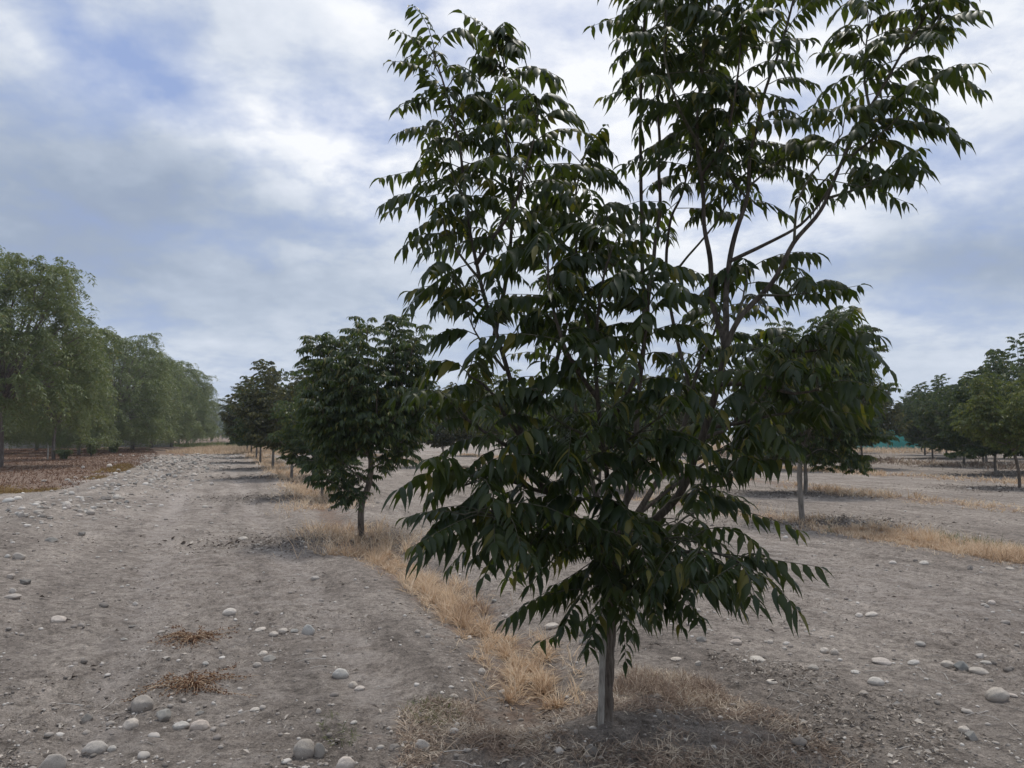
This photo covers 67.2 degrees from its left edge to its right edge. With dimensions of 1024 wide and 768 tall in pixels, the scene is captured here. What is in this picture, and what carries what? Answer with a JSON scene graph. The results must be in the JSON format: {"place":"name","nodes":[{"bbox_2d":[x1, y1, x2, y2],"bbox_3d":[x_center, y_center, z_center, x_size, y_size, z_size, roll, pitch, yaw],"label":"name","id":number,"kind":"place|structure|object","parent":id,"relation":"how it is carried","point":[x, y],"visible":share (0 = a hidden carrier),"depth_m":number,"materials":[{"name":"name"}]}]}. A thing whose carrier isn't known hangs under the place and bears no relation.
{"place":"outdoors","nodes":[
{"label":"outdoors","id":0,"kind":"place"},
{"bbox_2d":[173,441,250,446],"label":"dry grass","id":1,"kind":"structure","parent":0,"point":[198,444],"depth_m":98.06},
{"bbox_2d":[166,444,299,455],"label":"dry grass","id":2,"kind":"structure","parent":0,"point":[228,449],"depth_m":65.45,"materials":[{"name":"plant"}]},
{"bbox_2d":[0,435,1023,767],"bbox_3d":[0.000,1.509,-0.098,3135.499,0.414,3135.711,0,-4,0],"label":"ground","id":3,"kind":"structure","parent":0,"point":[378,663],"depth_m":6.24,"materials":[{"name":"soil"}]},
{"bbox_2d":[4,593,21,598],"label":"stone","id":4,"kind":"object","parent":3,"relation":"on","point":[14,596],"visible":0.95,"depth_m":7.04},
{"bbox_2d":[0,348,25,439],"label":"pepper tree","id":5,"kind":"object","parent":3,"relation":"on","point":[5,431],"visible":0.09,"depth_m":47.90,"materials":[{"name":"green plant"}]},
{"bbox_2d":[12,553,25,559],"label":"stone","id":6,"kind":"object","parent":3,"relation":"on","point":[19,556],"visible":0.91,"depth_m":8.85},
{"bbox_2d":[19,579,30,584],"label":"stone","id":7,"kind":"object","parent":3,"relation":"on","point":[24,581],"visible":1,"depth_m":7.70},
{"bbox_2d":[4,372,49,448],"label":"pepper tree","id":8,"kind":"object","parent":3,"relation":"on","point":[20,436],"visible":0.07,"depth_m":53.64,"materials":[{"name":"green plant"}]},
{"bbox_2d":[4,413,75,449],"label":"pepper tree","id":9,"kind":"object","parent":3,"relation":"on","point":[30,440],"visible":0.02,"depth_m":63.40,"materials":[{"name":"green plant"}]},
{"bbox_2d":[44,537,57,542],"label":"stone","id":10,"kind":"object","parent":3,"relation":"on","point":[51,539],"visible":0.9,"depth_m":10.51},
{"bbox_2d":[2,329,101,458],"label":"pepper tree","id":11,"kind":"object","parent":3,"relation":"on","point":[29,423],"visible":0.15,"depth_m":41.66,"materials":[{"name":"green plant"}]},
{"bbox_2d":[38,754,67,767],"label":"stone","id":12,"kind":"object","parent":3,"relation":"on","point":[55,761],"visible":1,"depth_m":3.71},
{"bbox_2d":[51,615,66,622],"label":"stone","id":13,"kind":"object","parent":3,"relation":"on","point":[57,618],"visible":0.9,"depth_m":6.41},
{"bbox_2d":[0,245,121,467],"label":"pepper tree","id":14,"kind":"object","parent":3,"relation":"on","point":[16,277],"visible":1,"depth_m":31.47,"materials":[{"name":"green plant"}]},
{"bbox_2d":[53,449,73,458],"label":"leafy weed","id":15,"kind":"object","parent":3,"relation":"on","point":[62,453],"visible":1,"depth_m":41.73,"materials":[{"name":"green plant"}]},
{"bbox_2d":[0,462,135,493],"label":"ochre ground cover","id":16,"kind":"object","parent":3,"relation":"on","point":[6,490],"visible":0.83,"depth_m":22.57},
{"bbox_2d":[29,354,126,454],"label":"pepper tree","id":17,"kind":"object","parent":3,"relation":"on","point":[62,438],"visible":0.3,"depth_m":50.10,"materials":[{"name":"green plant"}]},
{"bbox_2d":[0,741,157,767],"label":"leaf litter","id":18,"kind":"object","parent":3,"relation":"on","point":[7,745],"visible":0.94,"depth_m":3.73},
{"bbox_2d":[0,447,158,492],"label":"rusty ground cover","id":19,"kind":"object","parent":3,"relation":"on","point":[79,458],"visible":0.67,"depth_m":35.91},
{"bbox_2d":[79,713,92,723],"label":"stone","id":20,"kind":"object","parent":3,"relation":"on","point":[86,717],"visible":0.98,"depth_m":4.31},
{"bbox_2d":[4,438,169,448],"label":"wall","id":21,"kind":"structure","parent":3,"relation":"on","point":[125,444],"depth_m":79.99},
{"bbox_2d":[74,433,114,455],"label":"leafy weed","id":22,"kind":"object","parent":3,"relation":"on","point":[92,447],"visible":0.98,"depth_m":47.40,"materials":[{"name":"green plant"}]},
{"bbox_2d":[81,741,107,755],"bbox_3d":[-2.115,1.853,3.903,0.124,0.082,0.082,-3,-8,-18],"label":"stone","id":23,"kind":"object","parent":3,"relation":"on","point":[97,747],"visible":0.84,"depth_m":3.88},
{"bbox_2d":[107,745,116,751],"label":"stone","id":24,"kind":"object","parent":3,"relation":"on","point":[111,748],"visible":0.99,"depth_m":3.91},
{"bbox_2d":[43,326,183,451],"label":"pepper tree","id":25,"kind":"object","parent":3,"relation":"on","point":[152,423],"visible":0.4,"depth_m":58.77,"materials":[{"name":"green plant"}]},
{"bbox_2d":[104,439,123,452],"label":"leafy weed","id":26,"kind":"object","parent":3,"relation":"on","point":[114,448],"visible":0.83,"depth_m":53.65,"materials":[{"name":"green plant"}]},
{"bbox_2d":[122,718,138,729],"bbox_3d":[-2.094,1.875,4.231,0.088,0.071,0.070,-7,4,-4],"label":"stone","id":27,"kind":"object","parent":3,"relation":"on","point":[130,723],"visible":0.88,"depth_m":4.21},
{"bbox_2d":[131,695,153,711],"bbox_3d":[-2.157,1.870,4.490,0.128,0.108,0.104,-5,-7,-10],"label":"stone","id":28,"kind":"object","parent":3,"relation":"on","point":[140,703],"visible":0.9,"depth_m":4.46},
{"bbox_2d":[108,346,195,449],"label":"pepper tree","id":29,"kind":"object","parent":3,"relation":"on","point":[177,404],"visible":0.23,"depth_m":67.67,"materials":[{"name":"green plant"}]},
{"bbox_2d":[0,453,309,542],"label":"rubble","id":30,"kind":"object","parent":3,"relation":"on","point":[115,496],"visible":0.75,"depth_m":21.04,"materials":[{"name":"stone"}]},
{"bbox_2d":[115,360,206,447],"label":"pepper tree","id":31,"kind":"object","parent":3,"relation":"on","point":[185,432],"visible":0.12,"depth_m":78.40,"materials":[{"name":"green plant"}]},
{"bbox_2d":[156,708,170,721],"bbox_3d":[-1.959,1.876,4.337,0.078,0.080,0.062,4,-5,-43],"label":"stone","id":32,"kind":"object","parent":3,"relation":"on","point":[163,715],"visible":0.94,"depth_m":4.33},
{"bbox_2d":[130,361,225,446],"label":"pepper tree","id":33,"kind":"object","parent":3,"relation":"on","point":[202,416],"visible":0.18,"depth_m":88.89,"materials":[{"name":"green plant"}]},
{"bbox_2d":[172,721,189,729],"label":"stone","id":34,"kind":"object","parent":3,"relation":"on","point":[181,725],"visible":0.97,"depth_m":4.22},
{"bbox_2d":[121,662,259,701],"bbox_3d":[-2.006,1.901,5.002,0.816,0.088,0.758,1,-4,-10],"label":"withered weed","id":35,"kind":"object","parent":3,"relation":"on","point":[191,682],"visible":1,"depth_m":4.85,"materials":[{"name":"plant"}]},
{"bbox_2d":[147,624,238,649],"bbox_3d":[-2.502,1.968,6.061,0.607,0.099,0.721,0,-4,0],"label":"withered weed","id":36,"kind":"object","parent":3,"relation":"on","point":[184,636],"visible":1,"depth_m":6.01,"materials":[{"name":"plant"}]},
{"bbox_2d":[173,373,215,443],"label":"pepper tree","id":37,"kind":"object","parent":3,"relation":"on","point":[198,432],"visible":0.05,"depth_m":99.38,"materials":[{"name":"green plant"}]},
{"bbox_2d":[177,391,213,443],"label":"pepper tree","id":38,"kind":"object","parent":3,"relation":"on","point":[196,433],"visible":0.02,"depth_m":109.73,"materials":[{"name":"green plant"}]},
{"bbox_2d":[190,719,209,730],"bbox_3d":[-1.710,1.877,4.217,0.102,0.075,0.069,7,-3,-22],"label":"stone","id":39,"kind":"object","parent":3,"relation":"on","point":[202,725],"visible":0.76,"depth_m":4.20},
{"bbox_2d":[186,395,221,442],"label":"pepper tree","id":40,"kind":"object","parent":3,"relation":"on","point":[211,418],"visible":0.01,"depth_m":121.81,"materials":[{"name":"green plant"}]},
{"bbox_2d":[208,398,226,440],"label":"distant tree","id":41,"kind":"object","parent":3,"relation":"on","point":[218,400],"visible":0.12,"depth_m":172.31,"materials":[{"name":"green plant"}]},
{"bbox_2d":[222,608,235,614],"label":"stone","id":42,"kind":"object","parent":3,"relation":"on","point":[230,611],"visible":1,"depth_m":6.77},
{"bbox_2d":[222,411,254,451],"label":"orchard tree","id":43,"kind":"object","parent":3,"relation":"on","point":[235,442],"visible":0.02,"depth_m":59.67,"materials":[{"name":"green plant"}]},
{"bbox_2d":[217,382,289,462],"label":"orchard tree","id":44,"kind":"object","parent":3,"relation":"on","point":[228,418],"visible":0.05,"depth_m":42.61,"materials":[{"name":"green plant"}]},
{"bbox_2d":[227,361,293,466],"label":"orchard tree","id":45,"kind":"object","parent":3,"relation":"on","point":[240,431],"visible":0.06,"depth_m":35.52,"materials":[{"name":"green plant"}]},
{"bbox_2d":[263,655,275,661],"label":"stone","id":46,"kind":"object","parent":3,"relation":"on","point":[267,658],"visible":0.86,"depth_m":5.43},
{"bbox_2d":[228,359,328,477],"bbox_3d":[-8.182,1.311,28.602,4.559,4.554,4.362,-3,-4,34],"label":"orchard tree","id":47,"kind":"object","parent":3,"relation":"on","point":[258,422],"visible":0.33,"depth_m":27.97,"materials":[{"name":"green plant"}]},
{"bbox_2d":[278,628,287,633],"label":"stone","id":48,"kind":"object","parent":3,"relation":"on","point":[282,630],"visible":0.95,"depth_m":6.18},
{"bbox_2d":[293,738,314,758],"bbox_3d":[-1.039,1.833,3.847,0.114,0.117,0.096,-5,-1,22],"label":"stone","id":49,"kind":"object","parent":3,"relation":"on","point":[304,747],"visible":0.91,"depth_m":3.82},
{"bbox_2d":[302,624,314,634],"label":"stone","id":50,"kind":"object","parent":3,"relation":"on","point":[307,629],"visible":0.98,"depth_m":6.10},
{"bbox_2d":[266,365,363,496],"bbox_3d":[-4.965,1.245,20.025,2.803,3.555,2.605,0,-4,5],"label":"orchard tree","id":51,"kind":"object","parent":3,"relation":"on","point":[293,437],"visible":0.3,"depth_m":19.43,"materials":[{"name":"green plant"}]},
{"bbox_2d":[314,743,324,757],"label":"stone","id":52,"kind":"object","parent":3,"relation":"on","point":[319,749],"visible":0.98,"depth_m":3.83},
{"bbox_2d":[315,710,357,746],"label":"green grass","id":53,"kind":"structure","parent":3,"relation":"on","point":[339,729],"depth_m":4.10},
{"bbox_2d":[332,668,348,678],"bbox_3d":[-1.129,1.915,5.071,0.110,0.080,0.071,9,3,-5],"label":"stone","id":54,"kind":"object","parent":3,"relation":"on","point":[339,673],"visible":0.89,"depth_m":5.05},
{"bbox_2d":[336,756,354,767],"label":"stone","id":55,"kind":"object","parent":3,"relation":"on","point":[345,762],"visible":1,"depth_m":3.67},
{"bbox_2d":[240,451,457,558],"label":"straw grass","id":56,"kind":"structure","parent":3,"relation":"on","point":[280,470],"depth_m":12.35,"materials":[{"name":"plant"}]},
{"bbox_2d":[348,681,357,687],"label":"stone","id":57,"kind":"object","parent":3,"relation":"on","point":[353,684],"visible":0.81,"depth_m":4.86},
{"bbox_2d":[354,685,364,690],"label":"stone","id":58,"kind":"object","parent":3,"relation":"on","point":[360,688],"visible":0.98,"depth_m":4.80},
{"bbox_2d":[286,314,443,540],"bbox_3d":[-2.209,0.656,11.908,2.415,3.676,2.348,2,-4,-23],"label":"orchard tree","id":59,"kind":"object","parent":3,"relation":"on","point":[362,424],"visible":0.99,"depth_m":11.57,"materials":[{"name":"green plant"}]},
{"bbox_2d":[389,743,399,750],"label":"stone","id":60,"kind":"object","parent":3,"relation":"on","point":[397,745],"visible":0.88,"depth_m":3.90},
{"bbox_2d":[415,739,429,749],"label":"stone","id":61,"kind":"object","parent":3,"relation":"on","point":[422,743],"visible":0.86,"depth_m":3.90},
{"bbox_2d":[400,694,461,726],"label":"green grass","id":62,"kind":"structure","parent":3,"relation":"on","point":[431,709],"depth_m":4.36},
{"bbox_2d":[412,382,476,455],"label":"orchard tree","id":63,"kind":"object","parent":3,"relation":"on","point":[443,438],"visible":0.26,"depth_m":37.12,"materials":[{"name":"green plant"}]},
{"bbox_2d":[347,545,594,712],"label":"straw grass","id":64,"kind":"structure","parent":3,"relation":"on","point":[431,592],"depth_m":6.14,"materials":[{"name":"plant"}]},
{"bbox_2d":[459,366,537,447],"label":"orchard tree","id":65,"kind":"object","parent":3,"relation":"on","point":[493,430],"visible":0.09,"depth_m":29.58,"materials":[{"name":"green plant"}]},
{"bbox_2d":[0,454,1023,767],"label":"pebbles","id":66,"kind":"object","parent":3,"relation":"on","point":[798,742],"visible":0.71,"depth_m":4.63,"materials":[{"name":"stone"}]},
{"bbox_2d":[9,536,1023,767],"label":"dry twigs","id":67,"kind":"object","parent":3,"relation":"on","point":[664,696],"visible":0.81,"depth_m":4.60,"materials":[{"name":"wood"}]},
{"bbox_2d":[491,410,547,447],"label":"orchard tree","id":68,"kind":"object","parent":3,"relation":"on","point":[537,417],"visible":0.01,"depth_m":46.44,"materials":[{"name":"green plant"}]},
{"bbox_2d":[544,622,558,629],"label":"stone","id":69,"kind":"object","parent":3,"relation":"on","point":[552,625],"visible":0.88,"depth_m":6.25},
{"bbox_2d":[91,452,1023,567],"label":"leaf litter","id":70,"kind":"object","parent":3,"relation":"on","point":[778,496],"visible":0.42,"depth_m":18.89,"materials":[{"name":"plant"}]},
{"bbox_2d":[598,613,606,725],"bbox_3d":[0.466,1.500,3.999,0.052,0.639,0.018,0,-4,-7],"label":"wooden stake","id":71,"kind":"object","parent":3,"relation":"on","point":[601,689],"visible":0.69,"depth_m":3.99,"materials":[{"name":"grey wood"}]},
{"bbox_2d":[540,355,668,491],"bbox_3d":[2.550,1.124,21.986,3.568,4.007,3.850,-2,-4,28],"label":"orchard tree","id":72,"kind":"object","parent":3,"relation":"on","point":[592,406],"visible":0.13,"depth_m":21.13,"materials":[{"name":"green plant"}]},
{"bbox_2d":[388,670,866,767],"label":"dead grass","id":73,"kind":"structure","parent":3,"relation":"on","point":[513,738],"depth_m":3.98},
{"bbox_2d":[613,658,735,715],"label":"dead grass","id":74,"kind":"structure","parent":3,"relation":"on","point":[636,684],"depth_m":4.70,"materials":[{"name":"plant"}]},
{"bbox_2d":[369,0,993,722],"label":"orchard tree","id":75,"kind":"object","parent":3,"relation":"on","point":[659,576],"visible":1,"depth_m":3.75,"materials":[{"name":"green plant"}]},
{"bbox_2d":[639,374,730,459],"bbox_3d":[6.293,1.553,29.497,4.262,4.048,3.971,1,-4,-17],"label":"orchard tree","id":76,"kind":"object","parent":3,"relation":"on","point":[680,418],"visible":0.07,"depth_m":28.63,"materials":[{"name":"green plant"}]},
{"bbox_2d":[696,636,706,641],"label":"stone","id":77,"kind":"object","parent":3,"relation":"on","point":[700,639],"visible":0.98,"depth_m":5.92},
{"bbox_2d":[729,639,741,644],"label":"stone","id":78,"kind":"object","parent":3,"relation":"on","point":[736,641],"visible":0.93,"depth_m":5.85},
{"bbox_2d":[449,452,1023,513],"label":"straw grass","id":79,"kind":"structure","parent":3,"relation":"on","point":[832,488],"depth_m":20.03,"materials":[{"name":"plant"}]},
{"bbox_2d":[749,656,765,662],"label":"stone","id":80,"kind":"object","parent":3,"relation":"on","point":[754,658],"visible":0.87,"depth_m":5.42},
{"bbox_2d":[613,444,952,453],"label":"dry grass","id":81,"kind":"structure","parent":3,"relation":"on","point":[903,450],"depth_m":68.23,"materials":[{"name":"plant"}]},
{"bbox_2d":[588,454,1023,484],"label":"straw grass","id":82,"kind":"structure","parent":3,"relation":"on","point":[944,477],"depth_m":29.42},
{"bbox_2d":[730,324,888,492],"bbox_3d":[8.044,0.512,21.202,3.887,5.042,3.907,-3,-5,35],"label":"orchard tree","id":83,"kind":"object","parent":3,"relation":"on","point":[805,484],"visible":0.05,"depth_m":21.04,"materials":[{"name":"green plant"}]},
{"bbox_2d":[807,664,818,670],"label":"stone","id":84,"kind":"object","parent":3,"relation":"on","point":[811,666],"visible":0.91,"depth_m":5.22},
{"bbox_2d":[734,305,902,521],"bbox_3d":[5.563,0.545,14.342,2.671,4.116,2.780,2,-4,-32],"label":"orchard tree","id":85,"kind":"object","parent":3,"relation":"on","point":[842,442],"visible":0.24,"depth_m":13.83,"materials":[{"name":"green plant"}]},
{"bbox_2d":[819,647,828,653],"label":"stone","id":86,"kind":"object","parent":3,"relation":"on","point":[824,650],"visible":1,"depth_m":5.62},
{"bbox_2d":[705,649,955,767],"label":"leaf litter","id":87,"kind":"object","parent":3,"relation":"on","point":[835,679],"visible":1,"depth_m":4.29,"materials":[{"name":"plant"}]},
{"bbox_2d":[830,648,838,654],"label":"stone","id":88,"kind":"object","parent":3,"relation":"on","point":[833,651],"visible":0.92,"depth_m":5.56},
{"bbox_2d":[682,449,1023,469],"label":"straw grass","id":89,"kind":"structure","parent":3,"relation":"on","point":[971,463],"depth_m":39.08,"materials":[{"name":"plant"}]},
{"bbox_2d":[865,612,877,616],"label":"stone","id":90,"kind":"object","parent":3,"relation":"on","point":[870,614],"visible":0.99,"depth_m":6.79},
{"bbox_2d":[867,677,884,685],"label":"stone","id":91,"kind":"object","parent":3,"relation":"on","point":[877,681],"visible":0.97,"depth_m":4.87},
{"bbox_2d":[871,657,891,664],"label":"stone","id":92,"kind":"object","parent":3,"relation":"on","point":[880,660],"visible":0.99,"depth_m":5.34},
{"bbox_2d":[852,379,914,455],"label":"orchard tree","id":93,"kind":"object","parent":3,"relation":"on","point":[893,416],"visible":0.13,"depth_m":35.61,"materials":[{"name":"green plant"}]},
{"bbox_2d":[857,428,929,449],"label":"shade house","id":94,"kind":"structure","parent":3,"relation":"on","point":[902,443],"depth_m":77.67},
{"bbox_2d":[793,518,1023,571],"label":"straw grass","id":95,"kind":"structure","parent":3,"relation":"on","point":[931,541],"depth_m":11.28,"materials":[{"name":"plant"}]},
{"bbox_2d":[891,392,931,454],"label":"orchard tree","id":96,"kind":"object","parent":3,"relation":"on","point":[907,395],"visible":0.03,"depth_m":58.25,"materials":[{"name":"green plant"}]},
{"bbox_2d":[907,659,919,664],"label":"stone","id":97,"kind":"object","parent":3,"relation":"on","point":[912,662],"visible":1,"depth_m":5.32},
{"bbox_2d":[894,381,944,457],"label":"orchard tree","id":98,"kind":"object","parent":3,"relation":"on","point":[911,411],"visible":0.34,"depth_m":49.75,"materials":[{"name":"green plant"}]},
{"bbox_2d":[914,641,925,646],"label":"stone","id":99,"kind":"object","parent":3,"relation":"on","point":[920,643],"visible":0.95,"depth_m":5.77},
{"bbox_2d":[827,525,1023,547],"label":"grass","id":100,"kind":"structure","parent":3,"relation":"on","point":[963,537],"depth_m":11.36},
{"bbox_2d":[940,660,953,668],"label":"stone","id":101,"kind":"object","parent":3,"relation":"on","point":[946,663],"visible":0.92,"depth_m":5.27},
{"bbox_2d":[910,373,997,465],"bbox_3d":[22.146,1.786,37.994,4.240,4.624,4.536,2,-4,-22],"label":"orchard tree","id":102,"kind":"object","parent":3,"relation":"on","point":[932,412],"visible":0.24,"depth_m":38.28,"materials":[{"name":"green plant"}]},
{"bbox_2d":[932,382,984,462],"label":"orchard tree","id":103,"kind":"object","parent":3,"relation":"on","point":[958,449],"visible":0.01,"depth_m":41.65,"materials":[{"name":"green plant"}]},
{"bbox_2d":[954,661,968,671],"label":"stone","id":104,"kind":"object","parent":3,"relation":"on","point":[961,665],"visible":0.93,"depth_m":5.18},
{"bbox_2d":[958,726,969,733],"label":"stone","id":105,"kind":"object","parent":3,"relation":"on","point":[963,729],"visible":0.82,"depth_m":4.14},
{"bbox_2d":[964,731,977,740],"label":"stone","id":106,"kind":"object","parent":3,"relation":"on","point":[970,735],"visible":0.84,"depth_m":4.04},
{"bbox_2d":[933,365,1023,474],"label":"orchard tree","id":107,"kind":"object","parent":3,"relation":"on","point":[963,394],"visible":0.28,"depth_m":30.26,"materials":[{"name":"green plant"}]},
{"bbox_2d":[968,667,988,674],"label":"stone","id":108,"kind":"object","parent":3,"relation":"on","point":[979,670],"visible":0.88,"depth_m":5.11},
{"bbox_2d":[949,372,1023,487],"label":"orchard tree","id":109,"kind":"object","parent":3,"relation":"on","point":[988,417],"visible":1,"depth_m":23.12,"materials":[{"name":"green plant"}]},
{"bbox_2d":[960,333,1023,442],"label":"orchard tree","id":110,"kind":"object","parent":3,"relation":"on","point":[998,365],"visible":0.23,"depth_m":32.45,"materials":[{"name":"green plant"}]},
{"bbox_2d":[985,687,1009,701],"bbox_3d":[2.921,1.879,4.643,0.131,0.096,0.112,-8,-10,-8],"label":"stone","id":111,"kind":"object","parent":3,"relation":"on","point":[996,694],"visible":0.88,"depth_m":4.61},
{"bbox_2d":[0,0,1023,434],"label":"sky","id":112,"kind":"structure","parent":0,"point":[212,165],"materials":[{"name":"blue"}]},
{"bbox_2d":[376,454,924,530],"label":"straw grass","id":113,"kind":"structure","parent":0,"point":[812,521],"depth_m":14.31,"materials":[{"name":"plant"}]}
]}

